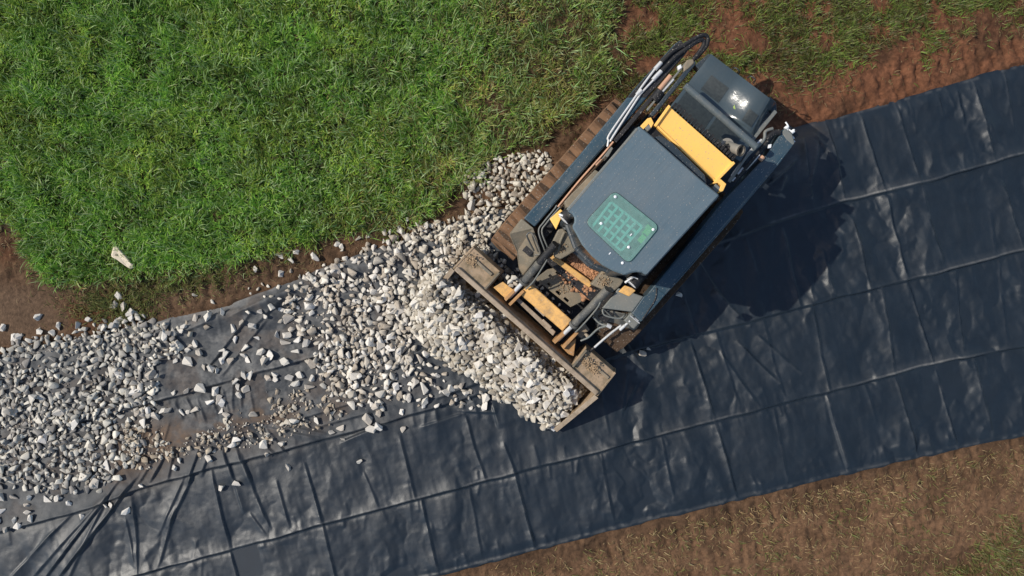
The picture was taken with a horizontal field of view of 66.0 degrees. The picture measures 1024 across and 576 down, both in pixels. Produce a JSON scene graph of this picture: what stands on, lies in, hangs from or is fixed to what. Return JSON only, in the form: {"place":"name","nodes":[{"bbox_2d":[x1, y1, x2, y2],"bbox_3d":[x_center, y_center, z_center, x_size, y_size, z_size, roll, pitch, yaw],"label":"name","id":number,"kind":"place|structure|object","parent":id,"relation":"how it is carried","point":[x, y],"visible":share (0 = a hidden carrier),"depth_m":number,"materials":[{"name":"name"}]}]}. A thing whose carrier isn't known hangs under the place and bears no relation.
{"place":"outdoors","nodes":[
{"label":"outdoors","id":0,"kind":"place"},
{"bbox_2d":[0,149,588,499],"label":"gravel","id":1,"kind":"structure","parent":0,"point":[500,327],"depth_m":8.43,"materials":[{"name":"gravel"}]},
{"bbox_2d":[28,394,36,403],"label":"stone","id":2,"kind":"object","parent":1,"relation":"on","point":[32,397],"visible":1,"depth_m":8.40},
{"bbox_2d":[78,472,90,480],"bbox_3d":[-4.563,2.018,8.408,0.118,0.083,0.085,13,90,0],"label":"stone","id":3,"kind":"object","parent":1,"relation":"on","point":[86,477],"visible":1,"depth_m":8.39,"materials":[{"name":"stone"}]},
{"bbox_2d":[129,389,141,396],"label":"stone","id":4,"kind":"object","parent":1,"relation":"on","point":[132,392],"visible":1,"depth_m":8.42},
{"bbox_2d":[231,437,240,442],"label":"stone","id":5,"kind":"object","parent":1,"relation":"on","point":[235,439],"visible":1,"depth_m":8.39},
{"bbox_2d":[289,418,298,423],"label":"stone","id":6,"kind":"object","parent":1,"relation":"on","point":[293,421],"visible":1,"depth_m":8.38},
{"bbox_2d":[371,403,379,409],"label":"stone","id":7,"kind":"object","parent":1,"relation":"on","point":[375,406],"visible":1,"depth_m":8.39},
{"bbox_2d":[392,383,398,390],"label":"stone","id":8,"kind":"object","parent":1,"relation":"on","point":[395,386],"visible":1,"depth_m":8.43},
{"bbox_2d":[406,393,411,402],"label":"stone","id":9,"kind":"object","parent":1,"relation":"on","point":[408,398],"visible":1,"depth_m":8.42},
{"bbox_2d":[410,300,418,308],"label":"stone","id":10,"kind":"object","parent":1,"relation":"on","point":[413,303],"visible":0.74,"depth_m":8.24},
{"bbox_2d":[427,320,435,328],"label":"stone","id":11,"kind":"object","parent":1,"relation":"on","point":[431,323],"visible":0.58,"depth_m":8.20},
{"bbox_2d":[436,315,445,321],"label":"stone","id":12,"kind":"object","parent":1,"relation":"on","point":[440,319],"visible":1,"depth_m":8.12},
{"bbox_2d":[436,280,446,288],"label":"stone","id":13,"kind":"object","parent":1,"relation":"on","point":[441,284],"visible":1,"depth_m":7.94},
{"bbox_2d":[443,284,451,294],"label":"stone","id":14,"kind":"object","parent":1,"relation":"on","point":[447,289],"visible":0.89,"depth_m":8.00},
{"bbox_2d":[452,330,459,336],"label":"stone","id":15,"kind":"object","parent":1,"relation":"on","point":[455,333],"visible":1,"depth_m":8.15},
{"bbox_2d":[454,287,461,296],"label":"stone","id":16,"kind":"object","parent":1,"relation":"on","point":[458,292],"visible":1,"depth_m":7.94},
{"bbox_2d":[457,336,464,345],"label":"stone","id":17,"kind":"object","parent":1,"relation":"on","point":[460,340],"visible":1,"depth_m":8.18,"materials":[{"name":"stone"}]},
{"bbox_2d":[467,199,474,210],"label":"stone","id":18,"kind":"object","parent":1,"relation":"on","point":[470,206],"visible":1,"depth_m":8.44,"materials":[{"name":"stone"}]},
{"bbox_2d":[474,360,482,368],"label":"stone","id":19,"kind":"object","parent":1,"relation":"on","point":[478,364],"visible":1,"depth_m":8.26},
{"bbox_2d":[475,311,482,317],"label":"stone","id":20,"kind":"object","parent":1,"relation":"on","point":[479,314],"visible":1,"depth_m":8.00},
{"bbox_2d":[477,322,484,329],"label":"stone","id":21,"kind":"object","parent":1,"relation":"on","point":[481,325],"visible":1,"depth_m":8.09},
{"bbox_2d":[483,331,489,341],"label":"stone","id":22,"kind":"object","parent":1,"relation":"on","point":[485,335],"visible":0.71,"depth_m":8.14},
{"bbox_2d":[486,333,497,340],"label":"stone","id":23,"kind":"object","parent":22,"relation":"on","point":[491,337],"visible":1,"depth_m":8.08,"materials":[{"name":"stone"}]},
{"bbox_2d":[487,355,495,362],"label":"stone","id":24,"kind":"object","parent":1,"relation":"on","point":[490,358],"visible":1,"depth_m":8.20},
{"bbox_2d":[488,308,497,315],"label":"stone","id":25,"kind":"object","parent":1,"relation":"on","point":[493,312],"visible":0.99,"depth_m":8.18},
{"bbox_2d":[499,375,509,382],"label":"stone","id":26,"kind":"object","parent":1,"relation":"on","point":[506,379],"visible":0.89,"depth_m":8.23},
{"bbox_2d":[503,358,511,364],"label":"stone","id":27,"kind":"object","parent":1,"relation":"on","point":[506,361],"visible":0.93,"depth_m":8.17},
{"bbox_2d":[503,365,513,371],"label":"stone","id":28,"kind":"object","parent":1,"relation":"on","point":[508,369],"visible":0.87,"depth_m":8.19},
{"bbox_2d":[506,371,515,378],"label":"stone","id":29,"kind":"object","parent":1,"relation":"on","point":[510,374],"visible":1,"depth_m":8.18,"materials":[{"name":"stone"}]},
{"bbox_2d":[512,360,522,367],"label":"stone","id":30,"kind":"object","parent":1,"relation":"on","point":[515,363],"visible":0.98,"depth_m":8.09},
{"bbox_2d":[514,342,522,350],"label":"stone","id":31,"kind":"object","parent":1,"relation":"on","point":[518,346],"visible":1,"depth_m":8.06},
{"bbox_2d":[519,392,528,400],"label":"stone","id":32,"kind":"object","parent":1,"relation":"on","point":[524,396],"visible":1,"depth_m":8.21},
{"bbox_2d":[522,358,530,365],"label":"stone","id":33,"kind":"object","parent":1,"relation":"on","point":[525,362],"visible":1,"depth_m":8.04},
{"bbox_2d":[525,364,531,372],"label":"stone","id":34,"kind":"object","parent":1,"relation":"on","point":[528,369],"visible":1,"depth_m":8.03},
{"bbox_2d":[526,379,533,387],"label":"stone","id":35,"kind":"object","parent":1,"relation":"on","point":[530,383],"visible":1,"depth_m":8.11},
{"bbox_2d":[540,350,547,358],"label":"stone","id":36,"kind":"object","parent":1,"relation":"on","point":[543,353],"visible":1,"depth_m":8.24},
{"bbox_2d":[543,399,550,409],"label":"stone","id":37,"kind":"object","parent":1,"relation":"on","point":[546,403],"visible":1,"depth_m":8.17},
{"bbox_2d":[548,392,556,401],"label":"stone","id":38,"kind":"object","parent":1,"relation":"on","point":[551,396],"visible":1,"depth_m":8.14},
{"bbox_2d":[560,410,569,417],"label":"stone","id":39,"kind":"object","parent":1,"relation":"on","point":[563,414],"visible":0.99,"depth_m":8.27,"materials":[{"name":"stone"}]},
{"bbox_2d":[563,388,569,396],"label":"stone","id":40,"kind":"object","parent":1,"relation":"on","point":[566,392],"visible":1,"depth_m":8.04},
{"bbox_2d":[563,382,572,390],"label":"stone","id":41,"kind":"object","parent":1,"relation":"on","point":[569,386],"visible":0.93,"depth_m":8.09,"materials":[{"name":"stone"}]},
{"bbox_2d":[569,388,577,395],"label":"stone","id":42,"kind":"object","parent":1,"relation":"on","point":[573,392],"visible":0.87,"depth_m":8.10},
{"label":"stone","id":43,"kind":"object","parent":1,"relation":"on","visible":0},
{"bbox_2d":[522,369,529,377],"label":"stone","id":44,"kind":"object","parent":43,"relation":"on","point":[525,373],"visible":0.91,"depth_m":8.10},
{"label":"stone","id":45,"kind":"object","parent":1,"relation":"on","visible":0},
{"bbox_2d":[525,387,534,392],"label":"stone","id":46,"kind":"object","parent":45,"relation":"on","point":[530,390],"visible":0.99,"depth_m":8.14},
{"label":"stone","id":47,"kind":"object","parent":1,"relation":"on","visible":0},
{"bbox_2d":[517,377,523,385],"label":"stone","id":48,"kind":"object","parent":47,"relation":"on","point":[520,380],"visible":1,"depth_m":8.14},
{"bbox_2d":[0,0,641,293],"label":"grass","id":49,"kind":"structure","parent":0,"point":[27,44],"depth_m":8.40,"materials":[{"name":"plant"}]},
{"bbox_2d":[0,0,1023,575],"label":"ground","id":50,"kind":"structure","parent":0,"point":[874,88],"depth_m":8.49,"materials":[{"name":"plant"}]},
{"bbox_2d":[0,324,5,331],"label":"stone","id":51,"kind":"object","parent":50,"relation":"on","point":[2,327],"visible":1,"depth_m":8.47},
{"bbox_2d":[15,333,21,339],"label":"stone","id":52,"kind":"object","parent":50,"relation":"on","point":[18,336],"visible":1,"depth_m":8.48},
{"bbox_2d":[33,314,42,320],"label":"stone","id":53,"kind":"object","parent":50,"relation":"on","point":[36,317],"visible":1,"depth_m":8.48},
{"bbox_2d":[111,246,134,268],"bbox_3d":[-4.139,-0.325,8.421,0.301,0.097,0.125,34,90,0],"label":"stone slab","id":54,"kind":"object","parent":50,"relation":"on","point":[119,258],"depth_m":8.38,"materials":[{"name":"stone"}]},
{"bbox_2d":[125,308,136,316],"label":"stone","id":55,"kind":"object","parent":50,"relation":"on","point":[130,312],"visible":1,"depth_m":8.45,"materials":[{"name":"stone"}]},
{"bbox_2d":[310,252,318,260],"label":"stone","id":56,"kind":"object","parent":50,"relation":"on","point":[314,256],"visible":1,"depth_m":8.46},
{"bbox_2d":[0,65,1023,575],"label":"plastic sheet","id":57,"kind":"object","parent":50,"relation":"on","point":[850,299],"visible":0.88,"depth_m":8.47,"materials":[{"name":"plastic"}]},
{"bbox_2d":[8,406,17,415],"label":"stone","id":58,"kind":"object","parent":57,"relation":"on","point":[15,410],"visible":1,"depth_m":8.44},
{"bbox_2d":[13,523,20,529],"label":"stone","id":59,"kind":"object","parent":57,"relation":"on","point":[17,526],"visible":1,"depth_m":8.42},
{"bbox_2d":[27,514,32,522],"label":"stone","id":60,"kind":"object","parent":57,"relation":"on","point":[30,518],"visible":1,"depth_m":8.41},
{"bbox_2d":[37,433,46,443],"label":"stone","id":61,"kind":"object","parent":57,"relation":"on","point":[43,440],"visible":1,"depth_m":8.45,"materials":[{"name":"stone"}]},
{"bbox_2d":[52,408,64,416],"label":"stone","id":62,"kind":"object","parent":57,"relation":"on","point":[61,413],"visible":1,"depth_m":8.39,"materials":[{"name":"stone"}]},
{"bbox_2d":[71,418,78,429],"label":"stone","id":63,"kind":"object","parent":57,"relation":"on","point":[74,423],"visible":1,"depth_m":8.38,"materials":[{"name":"stone"}]},
{"bbox_2d":[89,478,98,488],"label":"stone","id":64,"kind":"object","parent":57,"relation":"on","point":[95,481],"visible":1,"depth_m":8.40,"materials":[{"name":"stone"}]},
{"bbox_2d":[103,458,109,471],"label":"stone","id":65,"kind":"object","parent":57,"relation":"on","point":[106,465],"visible":1,"depth_m":8.44,"materials":[{"name":"stone"}]},
{"bbox_2d":[114,367,124,379],"bbox_3d":[-4.196,0.917,8.460,0.137,0.081,0.102,55,50,-19],"label":"stone","id":66,"kind":"object","parent":57,"relation":"on","point":[121,375],"visible":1,"depth_m":8.44,"materials":[{"name":"stone"}]},
{"bbox_2d":[121,507,129,514],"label":"stone","id":67,"kind":"object","parent":57,"relation":"on","point":[126,511],"visible":1,"depth_m":8.42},
{"bbox_2d":[139,418,145,427],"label":"stone","id":68,"kind":"object","parent":57,"relation":"on","point":[142,422],"visible":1,"depth_m":8.44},
{"bbox_2d":[145,370,156,379],"bbox_3d":[-3.857,0.933,8.437,0.123,0.073,0.092,-33,107,-18],"label":"stone","id":69,"kind":"object","parent":57,"relation":"on","point":[151,374],"visible":1,"depth_m":8.42,"materials":[{"name":"stone"}]},
{"bbox_2d":[151,412,159,419],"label":"stone","id":70,"kind":"object","parent":57,"relation":"on","point":[154,415],"visible":1,"depth_m":8.44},
{"bbox_2d":[161,329,167,340],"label":"stone","id":71,"kind":"object","parent":57,"relation":"on","point":[164,336],"visible":1,"depth_m":8.38,"materials":[{"name":"stone"}]},
{"bbox_2d":[182,356,192,365],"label":"stone","id":72,"kind":"object","parent":57,"relation":"on","point":[186,360],"visible":1,"depth_m":8.46,"materials":[{"name":"stone"}]},
{"bbox_2d":[195,348,202,356],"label":"stone","id":73,"kind":"object","parent":57,"relation":"on","point":[198,352],"visible":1,"depth_m":8.44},
{"bbox_2d":[194,383,205,392],"bbox_3d":[-3.333,1.080,8.417,0.112,0.066,0.130,-29,86,-16],"label":"stone","id":74,"kind":"object","parent":57,"relation":"on","point":[199,387],"visible":1,"depth_m":8.41,"materials":[{"name":"stone"}]},
{"bbox_2d":[203,312,211,321],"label":"stone","id":75,"kind":"object","parent":57,"relation":"on","point":[207,316],"visible":1,"depth_m":8.39,"materials":[{"name":"stone"}]},
{"bbox_2d":[205,455,212,461],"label":"stone","id":76,"kind":"object","parent":57,"relation":"on","point":[208,458],"visible":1,"depth_m":8.40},
{"bbox_2d":[206,364,214,372],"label":"stone","id":77,"kind":"object","parent":57,"relation":"on","point":[210,368],"visible":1,"depth_m":8.42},
{"bbox_2d":[212,386,218,395],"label":"stone","id":78,"kind":"object","parent":57,"relation":"on","point":[215,391],"visible":1,"depth_m":8.43,"materials":[{"name":"stone"}]},
{"bbox_2d":[216,394,222,404],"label":"stone","id":79,"kind":"object","parent":57,"relation":"on","point":[218,397],"visible":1,"depth_m":8.42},
{"bbox_2d":[218,398,224,406],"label":"stone","id":80,"kind":"object","parent":57,"relation":"on","point":[221,402],"visible":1,"depth_m":8.41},
{"bbox_2d":[219,357,224,363],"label":"stone","id":81,"kind":"object","parent":57,"relation":"on","point":[221,361],"visible":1,"depth_m":8.45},
{"bbox_2d":[222,350,228,360],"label":"stone","id":82,"kind":"object","parent":81,"relation":"on","point":[225,353],"visible":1,"depth_m":8.44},
{"bbox_2d":[231,324,236,332],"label":"stone","id":83,"kind":"object","parent":57,"relation":"on","point":[233,329],"visible":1,"depth_m":8.42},
{"bbox_2d":[240,385,249,392],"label":"stone","id":84,"kind":"object","parent":57,"relation":"on","point":[245,389],"visible":1,"depth_m":8.45,"materials":[{"name":"stone"}]},
{"bbox_2d":[246,371,252,380],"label":"stone","id":85,"kind":"object","parent":57,"relation":"on","point":[248,375],"visible":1,"depth_m":8.43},
{"bbox_2d":[248,323,255,328],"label":"stone","id":86,"kind":"object","parent":57,"relation":"on","point":[252,325],"visible":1,"depth_m":8.40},
{"bbox_2d":[248,411,257,416],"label":"stone","id":87,"kind":"object","parent":57,"relation":"on","point":[252,414],"visible":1,"depth_m":8.42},
{"bbox_2d":[256,348,265,354],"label":"stone","id":88,"kind":"object","parent":57,"relation":"on","point":[261,351],"visible":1,"depth_m":8.43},
{"bbox_2d":[259,440,266,448],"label":"stone","id":89,"kind":"object","parent":57,"relation":"on","point":[262,444],"visible":1,"depth_m":8.40,"materials":[{"name":"stone"}]},
{"bbox_2d":[260,357,268,364],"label":"stone","id":90,"kind":"object","parent":57,"relation":"on","point":[263,360],"visible":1,"depth_m":8.39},
{"bbox_2d":[266,350,272,360],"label":"stone","id":91,"kind":"object","parent":57,"relation":"on","point":[269,354],"visible":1,"depth_m":8.42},
{"bbox_2d":[279,357,288,365],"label":"stone","id":92,"kind":"object","parent":57,"relation":"on","point":[284,361],"visible":1,"depth_m":8.41,"materials":[{"name":"stone"}]},
{"bbox_2d":[280,339,290,344],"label":"stone","id":93,"kind":"object","parent":57,"relation":"on","point":[283,342],"visible":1,"depth_m":8.44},
{"bbox_2d":[282,332,291,338],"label":"stone","id":94,"kind":"object","parent":57,"relation":"on","point":[286,335],"visible":1,"depth_m":8.42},
{"bbox_2d":[283,314,294,323],"bbox_3d":[-2.399,0.337,8.461,0.130,0.066,0.112,21,75,-12],"label":"stone","id":95,"kind":"object","parent":57,"relation":"on","point":[287,318],"visible":1,"depth_m":8.45,"materials":[{"name":"stone"}]},
{"bbox_2d":[285,374,293,380],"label":"stone","id":96,"kind":"object","parent":57,"relation":"on","point":[289,377],"visible":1,"depth_m":8.44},
{"bbox_2d":[290,380,299,386],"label":"stone","id":97,"kind":"object","parent":57,"relation":"on","point":[295,383],"visible":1,"depth_m":8.43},
{"bbox_2d":[295,371,304,378],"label":"stone","id":98,"kind":"object","parent":57,"relation":"on","point":[299,374],"visible":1,"depth_m":8.44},
{"bbox_2d":[302,339,310,347],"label":"stone","id":99,"kind":"object","parent":57,"relation":"on","point":[306,343],"visible":1,"depth_m":8.41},
{"bbox_2d":[304,384,314,388],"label":"stone","id":100,"kind":"object","parent":57,"relation":"on","point":[306,386],"visible":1,"depth_m":8.43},
{"bbox_2d":[308,359,315,368],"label":"stone","id":101,"kind":"object","parent":57,"relation":"on","point":[311,364],"visible":1,"depth_m":8.43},
{"bbox_2d":[329,263,340,273],"bbox_3d":[-1.890,-0.210,8.449,0.090,0.075,0.146,-36,90,0],"label":"stone","id":102,"kind":"object","parent":57,"relation":"on","point":[337,268],"visible":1,"depth_m":8.42,"materials":[{"name":"stone"}]},
{"bbox_2d":[349,372,359,380],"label":"stone","id":103,"kind":"object","parent":57,"relation":"on","point":[353,375],"visible":1,"depth_m":8.41,"materials":[{"name":"stone"}]},
{"bbox_2d":[362,413,372,424],"bbox_3d":[-1.541,1.404,8.436,0.122,0.093,0.092,42,90,0],"label":"stone","id":104,"kind":"object","parent":57,"relation":"on","point":[366,418],"visible":1,"depth_m":8.41,"materials":[{"name":"stone"}]},
{"bbox_2d":[365,425,375,432],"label":"stone","id":105,"kind":"object","parent":57,"relation":"on","point":[370,428],"visible":1,"depth_m":8.40,"materials":[{"name":"stone"}]},
{"bbox_2d":[374,423,382,430],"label":"stone","id":106,"kind":"object","parent":57,"relation":"on","point":[377,426],"visible":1,"depth_m":8.40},
{"bbox_2d":[377,341,384,350],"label":"stone","id":107,"kind":"object","parent":57,"relation":"on","point":[380,345],"visible":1,"depth_m":8.44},
{"bbox_2d":[386,304,397,313],"bbox_3d":[-1.280,0.225,8.437,0.154,0.091,0.115,3,93,17],"label":"stone","id":108,"kind":"object","parent":57,"relation":"on","point":[392,306],"visible":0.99,"depth_m":8.42,"materials":[{"name":"stone"}]},
{"bbox_2d":[397,305,404,314],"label":"stone","id":109,"kind":"object","parent":57,"relation":"on","point":[400,310],"visible":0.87,"depth_m":8.42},
{"bbox_2d":[411,377,418,384],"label":"stone","id":110,"kind":"object","parent":57,"relation":"on","point":[414,380],"visible":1,"depth_m":8.41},
{"bbox_2d":[420,382,428,394],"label":"stone","id":111,"kind":"object","parent":57,"relation":"on","point":[425,390],"visible":1,"depth_m":8.41,"materials":[{"name":"stone"}]},
{"bbox_2d":[422,396,427,404],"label":"stone","id":112,"kind":"object","parent":57,"relation":"on","point":[424,401],"visible":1,"depth_m":8.40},
{"bbox_2d":[441,389,449,396],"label":"stone","id":113,"kind":"object","parent":57,"relation":"on","point":[446,392],"visible":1,"depth_m":8.39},
{"bbox_2d":[448,384,454,391],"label":"stone","id":114,"kind":"object","parent":57,"relation":"on","point":[451,388],"visible":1,"depth_m":8.41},
{"bbox_2d":[481,402,486,410],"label":"stone","id":115,"kind":"object","parent":57,"relation":"on","point":[483,406],"visible":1,"depth_m":8.43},
{"bbox_2d":[482,393,489,402],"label":"stone","id":116,"kind":"object","parent":57,"relation":"on","point":[485,397],"visible":1,"depth_m":8.44,"materials":[{"name":"stone"}]},
{"bbox_2d":[443,33,797,431],"bbox_3d":[1.020,-0.560,7.488,1.968,2.032,3.914,42,90,0],"label":"track loader","id":117,"kind":"object","parent":57,"relation":"on","point":[644,214],"visible":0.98,"depth_m":7.54,"materials":[{"name":"metal"}]},
{"bbox_2d":[463,244,611,375],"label":"dirt","id":118,"kind":"structure","parent":117,"relation":"on","point":[473,262],"depth_m":7.94,"materials":[{"name":"brown soil"}]},
{"bbox_2d":[558,252,598,301],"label":"clay","id":119,"kind":"structure","parent":117,"relation":"in","point":[575,262],"depth_m":7.82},
{"bbox_2d":[639,350,646,356],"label":"stone","id":120,"kind":"object","parent":57,"relation":"on","point":[642,353],"visible":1,"depth_m":8.43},
{"bbox_2d":[30,0,1023,575],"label":"sparse grass","id":121,"kind":"structure","parent":0,"point":[856,16],"depth_m":8.47,"materials":[{"name":"plant"}]},
{"bbox_2d":[114,291,121,299],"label":"stone","id":122,"kind":"object","parent":121,"relation":"on","point":[117,295],"visible":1,"depth_m":8.44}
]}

